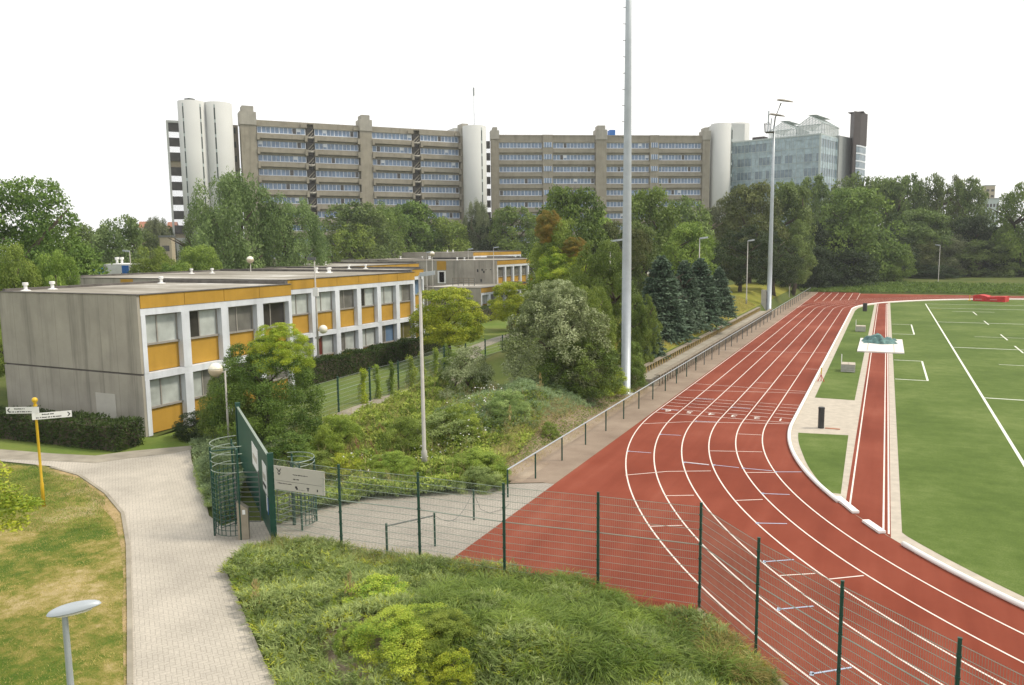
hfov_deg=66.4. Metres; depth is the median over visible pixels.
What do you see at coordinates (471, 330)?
tree
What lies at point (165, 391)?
window
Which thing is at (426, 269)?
street lamp
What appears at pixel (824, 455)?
turf triangle
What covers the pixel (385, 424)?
weeds
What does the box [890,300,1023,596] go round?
football turf
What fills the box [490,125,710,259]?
campus block
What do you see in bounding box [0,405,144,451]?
clipped hedge
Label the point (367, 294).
window
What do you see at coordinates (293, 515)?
turnstile
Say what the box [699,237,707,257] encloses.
street lamp
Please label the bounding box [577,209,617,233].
tree
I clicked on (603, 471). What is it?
running track
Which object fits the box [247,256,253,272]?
globe lamp
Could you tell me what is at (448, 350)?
climbing plant
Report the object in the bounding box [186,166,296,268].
tree
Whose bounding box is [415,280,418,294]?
window
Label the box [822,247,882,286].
tree
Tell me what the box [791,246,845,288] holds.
tree
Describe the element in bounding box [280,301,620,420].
back lawn
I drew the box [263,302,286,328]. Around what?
window
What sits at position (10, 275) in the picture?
tree
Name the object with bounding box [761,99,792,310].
floodlight mast
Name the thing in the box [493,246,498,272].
street lamp
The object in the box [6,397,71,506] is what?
fingerpost
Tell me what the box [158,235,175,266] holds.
service block
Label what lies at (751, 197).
tree
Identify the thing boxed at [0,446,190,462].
slab path
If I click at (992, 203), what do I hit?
office building
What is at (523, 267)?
window
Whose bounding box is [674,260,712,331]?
spruce tree
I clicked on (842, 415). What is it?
infield paving
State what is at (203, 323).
window
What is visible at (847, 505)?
kerb board
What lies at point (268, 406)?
tree
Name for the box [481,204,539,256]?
tree
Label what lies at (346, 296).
window
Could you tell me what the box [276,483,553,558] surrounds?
plaza paving
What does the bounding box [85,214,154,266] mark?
tree
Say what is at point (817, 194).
tree
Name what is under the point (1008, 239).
tree
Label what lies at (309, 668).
juniper cover
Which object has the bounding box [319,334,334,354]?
window
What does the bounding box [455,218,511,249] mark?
tree
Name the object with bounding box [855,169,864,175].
window
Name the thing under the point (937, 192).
tree
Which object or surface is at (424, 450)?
street lamp
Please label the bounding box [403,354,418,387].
climbing plant
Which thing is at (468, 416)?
shrub
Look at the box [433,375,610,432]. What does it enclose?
juniper cover
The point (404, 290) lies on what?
window
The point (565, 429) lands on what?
dry grass
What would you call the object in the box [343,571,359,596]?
dry plant
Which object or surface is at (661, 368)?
bleachers
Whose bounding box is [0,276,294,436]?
apartment building
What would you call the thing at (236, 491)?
turnstile
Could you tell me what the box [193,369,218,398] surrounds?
window
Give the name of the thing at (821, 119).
greenhouse
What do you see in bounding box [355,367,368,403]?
climbing plant
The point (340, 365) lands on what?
clipped hedge
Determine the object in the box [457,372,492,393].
shrub
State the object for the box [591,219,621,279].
tree
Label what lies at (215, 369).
globe lamp
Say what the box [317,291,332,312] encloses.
window
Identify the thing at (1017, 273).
bush
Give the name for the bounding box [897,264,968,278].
bush
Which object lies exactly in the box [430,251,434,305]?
globe lamp
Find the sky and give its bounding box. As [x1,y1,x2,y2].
[0,0,1023,247]
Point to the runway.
(867, 498)
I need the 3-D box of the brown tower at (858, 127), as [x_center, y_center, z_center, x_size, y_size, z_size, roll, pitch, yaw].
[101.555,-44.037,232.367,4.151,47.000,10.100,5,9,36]
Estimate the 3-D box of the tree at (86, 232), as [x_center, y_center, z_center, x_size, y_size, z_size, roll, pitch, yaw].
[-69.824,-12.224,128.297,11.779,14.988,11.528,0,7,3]
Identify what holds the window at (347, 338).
in the apartment building at (360, 308)
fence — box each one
[273,459,1023,684]
[276,335,502,428]
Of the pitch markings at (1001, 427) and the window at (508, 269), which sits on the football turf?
the pitch markings at (1001, 427)
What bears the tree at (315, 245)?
on the ground at (496, 360)
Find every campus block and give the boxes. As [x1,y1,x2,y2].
[233,105,467,263]
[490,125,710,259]
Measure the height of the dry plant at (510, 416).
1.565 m
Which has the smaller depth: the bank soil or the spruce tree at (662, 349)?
the bank soil
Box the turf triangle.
[798,433,847,493]
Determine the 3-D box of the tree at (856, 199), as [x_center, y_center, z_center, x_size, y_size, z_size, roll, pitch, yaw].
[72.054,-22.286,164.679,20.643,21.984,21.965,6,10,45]
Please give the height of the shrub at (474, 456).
1.427 m
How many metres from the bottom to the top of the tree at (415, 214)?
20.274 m
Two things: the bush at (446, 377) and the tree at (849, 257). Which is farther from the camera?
the tree at (849, 257)
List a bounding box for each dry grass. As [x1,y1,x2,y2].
[267,367,550,513]
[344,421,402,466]
[490,392,581,464]
[493,387,644,475]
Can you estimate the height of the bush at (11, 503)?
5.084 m
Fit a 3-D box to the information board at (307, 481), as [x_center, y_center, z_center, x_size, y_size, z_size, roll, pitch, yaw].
[-6.708,4.344,24.661,1.952,0.770,0.034,2,8,24]
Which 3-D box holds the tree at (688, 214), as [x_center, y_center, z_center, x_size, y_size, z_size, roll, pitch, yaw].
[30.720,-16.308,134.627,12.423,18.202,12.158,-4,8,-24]
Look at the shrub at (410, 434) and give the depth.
34.38 m
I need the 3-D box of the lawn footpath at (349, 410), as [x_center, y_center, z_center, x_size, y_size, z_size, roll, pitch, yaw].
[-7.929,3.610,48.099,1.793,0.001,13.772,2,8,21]
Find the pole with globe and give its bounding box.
[307,257,327,357]
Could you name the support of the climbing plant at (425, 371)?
attached to the fence at (371, 378)
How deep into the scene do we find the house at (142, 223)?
420.91 m
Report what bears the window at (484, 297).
in the apartment building at (482, 294)
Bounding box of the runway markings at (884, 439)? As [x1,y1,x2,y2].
[849,304,889,533]
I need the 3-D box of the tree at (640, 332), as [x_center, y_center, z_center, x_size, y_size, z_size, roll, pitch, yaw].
[9.376,-0.812,56.555,3.192,5.531,3.213,-2,7,-8]
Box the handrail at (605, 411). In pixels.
[507,287,810,496]
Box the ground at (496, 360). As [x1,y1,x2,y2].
[0,252,1023,684]
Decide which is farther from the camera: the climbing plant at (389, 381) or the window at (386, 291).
the window at (386, 291)
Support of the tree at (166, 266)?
on the ground at (496, 360)
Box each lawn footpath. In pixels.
[322,387,428,422]
[449,332,517,383]
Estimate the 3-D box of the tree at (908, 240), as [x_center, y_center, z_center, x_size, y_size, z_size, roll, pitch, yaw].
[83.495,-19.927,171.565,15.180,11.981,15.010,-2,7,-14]
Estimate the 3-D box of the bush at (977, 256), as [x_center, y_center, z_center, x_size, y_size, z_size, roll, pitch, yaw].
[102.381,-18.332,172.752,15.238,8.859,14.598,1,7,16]
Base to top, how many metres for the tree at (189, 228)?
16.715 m
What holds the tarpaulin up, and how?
on the vault mat base at (898, 348)
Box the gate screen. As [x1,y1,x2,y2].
[235,402,276,539]
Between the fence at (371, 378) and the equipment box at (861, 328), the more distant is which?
the equipment box at (861, 328)
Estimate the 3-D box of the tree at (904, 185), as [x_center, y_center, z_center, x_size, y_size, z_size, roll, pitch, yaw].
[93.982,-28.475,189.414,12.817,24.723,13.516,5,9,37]
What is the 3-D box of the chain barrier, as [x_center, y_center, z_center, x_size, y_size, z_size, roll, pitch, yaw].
[-1.742,5.726,26.048,0.609,1.080,6.166,5,9,37]
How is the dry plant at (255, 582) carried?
on the juniper cover at (309, 668)
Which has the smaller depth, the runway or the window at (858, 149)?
the runway
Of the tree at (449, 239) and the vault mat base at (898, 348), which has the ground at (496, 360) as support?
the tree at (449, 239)
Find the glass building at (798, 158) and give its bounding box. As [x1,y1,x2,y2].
[731,133,850,254]
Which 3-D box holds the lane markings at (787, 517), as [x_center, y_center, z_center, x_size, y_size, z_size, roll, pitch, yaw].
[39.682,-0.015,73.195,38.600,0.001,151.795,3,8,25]
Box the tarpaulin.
[861,333,897,343]
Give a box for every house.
[139,221,153,229]
[167,222,177,228]
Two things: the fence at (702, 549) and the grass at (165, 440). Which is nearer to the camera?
the fence at (702, 549)
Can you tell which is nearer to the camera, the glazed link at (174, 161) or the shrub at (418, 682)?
the shrub at (418, 682)
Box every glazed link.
[166,120,185,262]
[486,141,490,217]
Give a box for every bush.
[0,460,48,532]
[171,410,212,442]
[434,353,467,392]
[437,346,496,398]
[609,341,648,391]
[878,243,916,280]
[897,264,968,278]
[902,240,949,276]
[922,234,981,276]
[942,239,1019,277]
[980,250,1023,276]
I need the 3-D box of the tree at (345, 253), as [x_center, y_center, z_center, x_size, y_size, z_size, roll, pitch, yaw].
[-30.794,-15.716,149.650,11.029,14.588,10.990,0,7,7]
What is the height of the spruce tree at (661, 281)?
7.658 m
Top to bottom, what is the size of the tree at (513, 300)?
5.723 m
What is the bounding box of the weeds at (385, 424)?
[272,375,548,522]
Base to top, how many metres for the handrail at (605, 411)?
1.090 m
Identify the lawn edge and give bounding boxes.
[37,465,126,684]
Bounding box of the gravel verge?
[675,608,788,684]
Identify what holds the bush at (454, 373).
on the ground at (496, 360)
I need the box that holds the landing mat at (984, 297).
[973,294,1008,301]
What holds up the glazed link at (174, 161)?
on the ground at (496, 360)
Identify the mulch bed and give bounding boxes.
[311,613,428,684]
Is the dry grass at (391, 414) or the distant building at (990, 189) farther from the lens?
the distant building at (990, 189)
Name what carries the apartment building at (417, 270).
on the ground at (496, 360)
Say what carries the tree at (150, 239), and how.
on the ground at (496, 360)
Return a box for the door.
[121,265,128,273]
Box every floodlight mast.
[613,0,632,394]
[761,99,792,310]
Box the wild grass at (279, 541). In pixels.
[221,529,779,673]
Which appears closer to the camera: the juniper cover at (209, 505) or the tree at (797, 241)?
the juniper cover at (209, 505)
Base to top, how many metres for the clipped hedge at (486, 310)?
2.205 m
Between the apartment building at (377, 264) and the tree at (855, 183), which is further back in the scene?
the tree at (855, 183)
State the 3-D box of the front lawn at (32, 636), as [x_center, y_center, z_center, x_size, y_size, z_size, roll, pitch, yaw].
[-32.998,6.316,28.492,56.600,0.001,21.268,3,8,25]
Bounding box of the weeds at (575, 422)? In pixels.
[473,388,631,465]
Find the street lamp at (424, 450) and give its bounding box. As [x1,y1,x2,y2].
[418,271,434,462]
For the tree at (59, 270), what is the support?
on the ground at (496, 360)
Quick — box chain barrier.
[385,489,508,552]
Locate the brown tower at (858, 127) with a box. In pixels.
[848,111,867,186]
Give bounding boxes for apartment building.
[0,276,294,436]
[68,267,415,357]
[225,261,418,268]
[252,264,424,337]
[341,256,513,261]
[377,257,536,285]
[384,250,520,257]
[424,281,525,312]
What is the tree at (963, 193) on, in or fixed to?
on the ground at (496, 360)
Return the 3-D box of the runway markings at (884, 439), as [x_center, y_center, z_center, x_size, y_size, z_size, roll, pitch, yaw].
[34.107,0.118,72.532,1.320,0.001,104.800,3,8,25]
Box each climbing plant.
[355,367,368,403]
[371,364,382,398]
[385,361,394,394]
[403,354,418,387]
[416,351,426,382]
[429,346,438,376]
[441,343,453,369]
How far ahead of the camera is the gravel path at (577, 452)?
44.40 m
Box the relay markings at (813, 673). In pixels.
[627,398,850,675]
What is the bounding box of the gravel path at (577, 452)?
[510,292,816,483]
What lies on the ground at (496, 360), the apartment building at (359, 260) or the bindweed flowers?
the apartment building at (359, 260)
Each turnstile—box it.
[209,435,260,539]
[276,452,317,529]
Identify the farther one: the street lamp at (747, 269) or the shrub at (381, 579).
the street lamp at (747, 269)
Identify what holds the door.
in the white pavilion
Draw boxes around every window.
[145,312,179,344]
[150,374,182,408]
[189,308,218,338]
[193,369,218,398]
[228,305,254,333]
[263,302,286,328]
[267,366,288,381]
[291,293,308,315]
[293,338,309,357]
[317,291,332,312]
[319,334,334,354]
[339,289,354,309]
[341,330,355,351]
[361,287,374,306]
[362,327,375,347]
[381,286,393,304]
[382,324,394,342]
[399,284,410,302]
[400,321,411,337]
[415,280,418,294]
[482,295,486,303]
[498,267,503,276]
[506,266,510,275]
[514,266,518,275]
[522,265,525,274]
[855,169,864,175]
[856,146,865,153]
[856,154,865,160]
[856,161,864,168]
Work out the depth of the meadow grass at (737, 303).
99.16 m
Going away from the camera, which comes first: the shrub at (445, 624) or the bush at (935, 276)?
the shrub at (445, 624)
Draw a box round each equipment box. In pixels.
[841,354,854,371]
[855,325,865,331]
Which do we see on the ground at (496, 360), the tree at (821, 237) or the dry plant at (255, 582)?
the tree at (821, 237)
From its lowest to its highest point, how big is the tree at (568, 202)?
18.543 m
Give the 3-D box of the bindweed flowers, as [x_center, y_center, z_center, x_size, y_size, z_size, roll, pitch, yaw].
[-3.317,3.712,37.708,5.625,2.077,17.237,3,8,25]
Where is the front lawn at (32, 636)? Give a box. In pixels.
[0,463,123,684]
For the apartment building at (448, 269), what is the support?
on the ground at (496, 360)
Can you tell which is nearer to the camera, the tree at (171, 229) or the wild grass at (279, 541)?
the wild grass at (279, 541)
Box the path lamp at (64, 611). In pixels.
[46,600,100,684]
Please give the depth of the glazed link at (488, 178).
222.41 m
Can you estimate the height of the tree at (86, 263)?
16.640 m
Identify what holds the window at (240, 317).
in the apartment building at (150, 352)
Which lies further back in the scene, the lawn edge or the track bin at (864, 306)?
the track bin at (864, 306)
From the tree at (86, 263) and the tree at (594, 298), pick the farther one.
the tree at (86, 263)
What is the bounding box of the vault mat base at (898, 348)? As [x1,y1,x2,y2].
[857,338,903,353]
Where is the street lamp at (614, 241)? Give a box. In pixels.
[610,239,621,302]
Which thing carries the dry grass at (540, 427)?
on the bank soil
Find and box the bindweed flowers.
[332,384,501,483]
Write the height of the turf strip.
0.001 m
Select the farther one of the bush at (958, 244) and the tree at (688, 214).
the bush at (958, 244)
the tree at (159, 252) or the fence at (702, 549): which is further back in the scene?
the tree at (159, 252)
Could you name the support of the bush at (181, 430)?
on the grass at (165, 440)
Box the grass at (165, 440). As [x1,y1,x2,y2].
[0,425,202,454]
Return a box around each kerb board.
[836,496,858,512]
[862,519,885,532]
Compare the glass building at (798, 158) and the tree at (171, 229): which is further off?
the glass building at (798, 158)
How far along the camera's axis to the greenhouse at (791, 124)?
227.51 m
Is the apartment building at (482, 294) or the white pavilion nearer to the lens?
the white pavilion
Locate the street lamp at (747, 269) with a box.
[746,239,754,303]
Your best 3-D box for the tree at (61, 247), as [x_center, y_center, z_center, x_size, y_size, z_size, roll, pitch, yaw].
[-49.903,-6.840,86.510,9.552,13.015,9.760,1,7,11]
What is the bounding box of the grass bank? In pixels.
[569,282,788,375]
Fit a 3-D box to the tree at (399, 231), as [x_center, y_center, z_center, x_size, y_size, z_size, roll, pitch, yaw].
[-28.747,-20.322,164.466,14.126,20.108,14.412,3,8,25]
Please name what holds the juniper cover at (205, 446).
on the ground at (496, 360)
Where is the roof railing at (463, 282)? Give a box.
[452,278,474,285]
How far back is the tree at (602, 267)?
59.38 m
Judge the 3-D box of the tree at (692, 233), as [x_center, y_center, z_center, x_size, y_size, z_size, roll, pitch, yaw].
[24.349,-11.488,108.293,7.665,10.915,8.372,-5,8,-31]
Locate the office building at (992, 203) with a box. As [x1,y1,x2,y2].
[976,198,999,226]
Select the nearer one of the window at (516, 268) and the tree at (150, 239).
the window at (516, 268)
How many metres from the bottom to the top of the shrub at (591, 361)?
7.306 m
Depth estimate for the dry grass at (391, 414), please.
36.45 m
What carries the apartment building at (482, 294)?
on the ground at (496, 360)
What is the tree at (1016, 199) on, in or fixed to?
on the ground at (496, 360)
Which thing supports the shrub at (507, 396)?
on the ground at (496, 360)
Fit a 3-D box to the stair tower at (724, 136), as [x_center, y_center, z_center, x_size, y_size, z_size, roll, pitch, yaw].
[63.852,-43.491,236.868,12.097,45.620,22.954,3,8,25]
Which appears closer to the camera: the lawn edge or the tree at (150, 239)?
the lawn edge
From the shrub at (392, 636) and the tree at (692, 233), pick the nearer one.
the shrub at (392, 636)
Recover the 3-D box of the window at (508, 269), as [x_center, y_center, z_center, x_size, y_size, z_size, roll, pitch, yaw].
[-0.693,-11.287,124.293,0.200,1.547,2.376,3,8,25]
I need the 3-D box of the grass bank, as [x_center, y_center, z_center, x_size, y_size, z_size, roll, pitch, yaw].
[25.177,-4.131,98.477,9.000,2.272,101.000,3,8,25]
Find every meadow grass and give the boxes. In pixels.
[614,296,753,364]
[778,280,1023,293]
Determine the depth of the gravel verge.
17.00 m
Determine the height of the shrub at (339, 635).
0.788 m
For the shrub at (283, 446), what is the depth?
32.87 m
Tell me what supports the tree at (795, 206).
on the ground at (496, 360)
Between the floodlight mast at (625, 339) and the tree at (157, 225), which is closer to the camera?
the floodlight mast at (625, 339)
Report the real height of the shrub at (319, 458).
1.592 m
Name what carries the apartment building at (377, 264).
on the ground at (496, 360)
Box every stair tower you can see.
[177,98,237,264]
[447,80,486,237]
[709,122,749,240]
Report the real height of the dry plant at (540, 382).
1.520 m
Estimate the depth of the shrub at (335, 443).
35.46 m
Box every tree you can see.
[0,175,111,325]
[0,241,43,376]
[19,225,98,276]
[37,249,80,286]
[68,222,109,250]
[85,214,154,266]
[121,245,176,273]
[123,228,161,262]
[143,214,180,263]
[148,222,176,257]
[158,262,187,272]
[169,197,228,268]
[175,243,222,270]
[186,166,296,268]
[194,322,326,452]
[243,190,333,267]
[320,199,401,260]
[328,222,377,261]
[348,200,416,256]
[383,199,448,251]
[407,285,491,356]
[423,216,471,251]
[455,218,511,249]
[462,197,492,250]
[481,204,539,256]
[487,280,531,328]
[523,184,616,299]
[524,209,591,312]
[565,238,637,341]
[567,284,616,367]
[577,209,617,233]
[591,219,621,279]
[611,220,660,311]
[616,293,662,363]
[620,184,683,294]
[631,293,680,342]
[633,314,671,359]
[638,255,699,344]
[659,220,717,275]
[661,195,723,270]
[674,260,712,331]
[677,285,701,333]
[692,258,731,329]
[703,197,755,285]
[710,224,780,291]
[712,179,790,282]
[713,266,738,319]
[748,230,806,295]
[760,179,817,286]
[775,219,818,295]
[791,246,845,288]
[792,173,831,222]
[805,217,860,283]
[816,186,909,280]
[820,171,880,240]
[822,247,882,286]
[862,176,908,242]
[873,226,921,274]
[880,172,927,236]
[892,206,956,275]
[903,172,953,241]
[934,174,970,233]
[942,214,1001,275]
[944,175,996,248]
[987,224,1022,269]
[989,181,1023,275]
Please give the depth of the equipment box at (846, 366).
56.83 m
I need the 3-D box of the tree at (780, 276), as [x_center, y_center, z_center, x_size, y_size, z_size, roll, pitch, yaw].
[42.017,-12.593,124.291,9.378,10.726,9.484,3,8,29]
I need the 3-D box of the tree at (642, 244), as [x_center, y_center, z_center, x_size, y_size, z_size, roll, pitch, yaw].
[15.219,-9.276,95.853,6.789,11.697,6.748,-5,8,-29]
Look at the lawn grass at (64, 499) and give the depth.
29.48 m
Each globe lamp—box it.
[208,363,230,453]
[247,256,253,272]
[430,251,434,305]
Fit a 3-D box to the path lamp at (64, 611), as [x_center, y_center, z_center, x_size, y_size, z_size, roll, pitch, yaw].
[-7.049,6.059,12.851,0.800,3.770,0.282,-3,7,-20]
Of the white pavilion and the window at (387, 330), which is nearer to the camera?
the window at (387, 330)
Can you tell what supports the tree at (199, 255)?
on the ground at (496, 360)
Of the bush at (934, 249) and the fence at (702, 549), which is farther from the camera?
the bush at (934, 249)
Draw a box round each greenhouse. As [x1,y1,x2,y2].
[771,121,808,134]
[796,115,838,136]
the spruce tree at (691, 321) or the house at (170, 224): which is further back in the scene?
the house at (170, 224)
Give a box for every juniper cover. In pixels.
[188,407,293,512]
[192,458,242,514]
[216,533,786,684]
[276,458,508,522]
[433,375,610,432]
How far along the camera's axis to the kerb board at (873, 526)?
25.83 m
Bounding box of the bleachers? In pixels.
[633,307,771,385]
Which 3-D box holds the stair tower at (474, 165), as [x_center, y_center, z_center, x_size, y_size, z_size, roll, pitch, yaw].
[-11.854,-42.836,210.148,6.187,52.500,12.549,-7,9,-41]
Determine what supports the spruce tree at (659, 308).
on the grass bank
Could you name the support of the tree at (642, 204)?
on the ground at (496, 360)
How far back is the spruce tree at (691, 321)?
69.80 m
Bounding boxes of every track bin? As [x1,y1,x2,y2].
[818,407,839,429]
[863,303,867,310]
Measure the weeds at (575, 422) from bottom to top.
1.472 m
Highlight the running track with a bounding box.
[453,292,1023,684]
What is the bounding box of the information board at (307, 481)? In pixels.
[274,465,324,495]
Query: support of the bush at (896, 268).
on the ground at (496, 360)
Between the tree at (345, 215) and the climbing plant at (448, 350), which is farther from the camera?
the tree at (345, 215)
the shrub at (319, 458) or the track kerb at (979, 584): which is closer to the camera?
the track kerb at (979, 584)
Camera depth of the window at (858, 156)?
229.58 m
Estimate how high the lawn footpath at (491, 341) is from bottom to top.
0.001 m
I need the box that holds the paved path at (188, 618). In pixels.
[0,449,276,684]
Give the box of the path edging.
[49,466,132,684]
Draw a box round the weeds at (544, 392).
[456,381,613,458]
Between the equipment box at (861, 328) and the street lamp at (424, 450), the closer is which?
the street lamp at (424, 450)
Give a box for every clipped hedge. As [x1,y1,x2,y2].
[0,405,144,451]
[295,333,445,388]
[472,302,519,322]
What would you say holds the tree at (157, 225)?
on the ground at (496, 360)
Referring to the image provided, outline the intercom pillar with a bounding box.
[236,499,249,539]
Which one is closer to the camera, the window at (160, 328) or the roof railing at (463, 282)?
the window at (160, 328)
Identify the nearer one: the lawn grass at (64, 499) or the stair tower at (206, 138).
the lawn grass at (64, 499)
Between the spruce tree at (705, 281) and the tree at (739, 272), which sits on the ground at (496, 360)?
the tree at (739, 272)
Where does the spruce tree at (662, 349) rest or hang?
on the ground at (496, 360)
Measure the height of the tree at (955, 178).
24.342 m
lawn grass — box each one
[0,470,104,532]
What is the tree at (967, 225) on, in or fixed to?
on the ground at (496, 360)
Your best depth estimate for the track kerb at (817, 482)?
41.01 m
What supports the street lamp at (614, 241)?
on the ground at (496, 360)
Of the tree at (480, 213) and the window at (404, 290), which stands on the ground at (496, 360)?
the tree at (480, 213)
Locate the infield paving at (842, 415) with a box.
[791,299,1023,601]
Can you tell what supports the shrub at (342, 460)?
on the ground at (496, 360)
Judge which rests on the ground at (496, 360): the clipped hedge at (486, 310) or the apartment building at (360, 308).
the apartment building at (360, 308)
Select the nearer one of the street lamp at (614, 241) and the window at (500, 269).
the street lamp at (614, 241)
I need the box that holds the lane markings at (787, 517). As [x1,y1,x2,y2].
[625,293,1023,684]
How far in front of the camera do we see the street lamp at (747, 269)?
99.44 m
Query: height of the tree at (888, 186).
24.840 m
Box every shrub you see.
[262,430,315,466]
[294,450,340,481]
[311,413,365,456]
[322,452,367,479]
[328,573,410,613]
[332,621,363,659]
[346,601,458,682]
[360,450,417,481]
[378,414,431,458]
[400,608,478,675]
[400,672,438,684]
[414,410,475,449]
[427,403,483,442]
[427,646,479,684]
[440,447,511,486]
[454,464,505,494]
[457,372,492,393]
[487,388,532,421]
[498,278,629,399]
[541,421,561,439]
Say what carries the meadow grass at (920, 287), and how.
on the ground at (496, 360)
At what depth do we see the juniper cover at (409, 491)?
29.74 m
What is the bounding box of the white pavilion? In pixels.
[104,257,151,273]
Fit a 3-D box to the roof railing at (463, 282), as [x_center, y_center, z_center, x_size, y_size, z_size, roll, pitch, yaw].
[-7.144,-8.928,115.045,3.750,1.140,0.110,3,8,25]
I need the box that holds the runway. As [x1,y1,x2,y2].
[846,303,890,536]
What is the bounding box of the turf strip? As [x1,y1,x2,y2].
[815,305,873,399]
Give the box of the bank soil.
[458,386,656,481]
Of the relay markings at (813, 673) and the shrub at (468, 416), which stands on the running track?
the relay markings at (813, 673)
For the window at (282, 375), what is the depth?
48.71 m
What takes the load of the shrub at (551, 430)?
on the bank soil
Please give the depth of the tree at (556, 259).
78.12 m
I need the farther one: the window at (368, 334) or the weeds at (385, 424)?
the window at (368, 334)
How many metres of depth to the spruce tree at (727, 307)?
82.59 m
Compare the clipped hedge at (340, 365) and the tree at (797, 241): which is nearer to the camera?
the clipped hedge at (340, 365)
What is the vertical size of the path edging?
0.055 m
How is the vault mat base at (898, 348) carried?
on the infield paving at (842, 415)
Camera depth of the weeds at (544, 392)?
38.27 m
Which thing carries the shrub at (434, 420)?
on the ground at (496, 360)
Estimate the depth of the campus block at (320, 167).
195.64 m
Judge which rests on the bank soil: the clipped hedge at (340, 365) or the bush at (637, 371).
the bush at (637, 371)
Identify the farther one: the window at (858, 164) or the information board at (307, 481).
the window at (858, 164)
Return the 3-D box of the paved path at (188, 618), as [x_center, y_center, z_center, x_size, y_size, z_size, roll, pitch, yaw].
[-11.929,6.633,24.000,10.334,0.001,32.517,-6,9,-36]
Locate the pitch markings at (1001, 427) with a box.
[903,304,1023,465]
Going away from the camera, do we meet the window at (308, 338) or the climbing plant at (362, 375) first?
the climbing plant at (362, 375)
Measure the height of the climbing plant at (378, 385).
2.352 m
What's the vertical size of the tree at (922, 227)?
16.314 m
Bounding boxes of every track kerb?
[787,299,1023,502]
[901,541,1023,608]
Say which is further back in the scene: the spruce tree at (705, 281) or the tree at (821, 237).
the tree at (821, 237)
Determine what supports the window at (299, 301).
in the apartment building at (360, 308)
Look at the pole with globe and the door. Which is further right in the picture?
the pole with globe
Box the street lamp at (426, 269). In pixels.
[426,251,431,305]
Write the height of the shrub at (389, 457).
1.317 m
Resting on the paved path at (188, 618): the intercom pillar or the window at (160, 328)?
the intercom pillar
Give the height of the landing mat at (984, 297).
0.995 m
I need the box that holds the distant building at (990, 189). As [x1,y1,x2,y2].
[982,185,995,197]
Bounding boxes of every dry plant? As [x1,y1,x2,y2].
[247,579,266,607]
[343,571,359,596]
[507,404,513,434]
[536,372,543,390]
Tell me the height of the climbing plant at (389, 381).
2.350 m
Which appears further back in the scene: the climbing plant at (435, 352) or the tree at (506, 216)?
the tree at (506, 216)
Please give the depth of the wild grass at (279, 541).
23.10 m
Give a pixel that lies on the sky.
(89, 89)
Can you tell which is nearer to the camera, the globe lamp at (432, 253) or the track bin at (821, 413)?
the track bin at (821, 413)
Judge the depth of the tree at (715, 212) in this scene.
147.24 m
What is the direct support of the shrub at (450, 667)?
on the ground at (496, 360)
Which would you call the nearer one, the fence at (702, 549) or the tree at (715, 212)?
the fence at (702, 549)

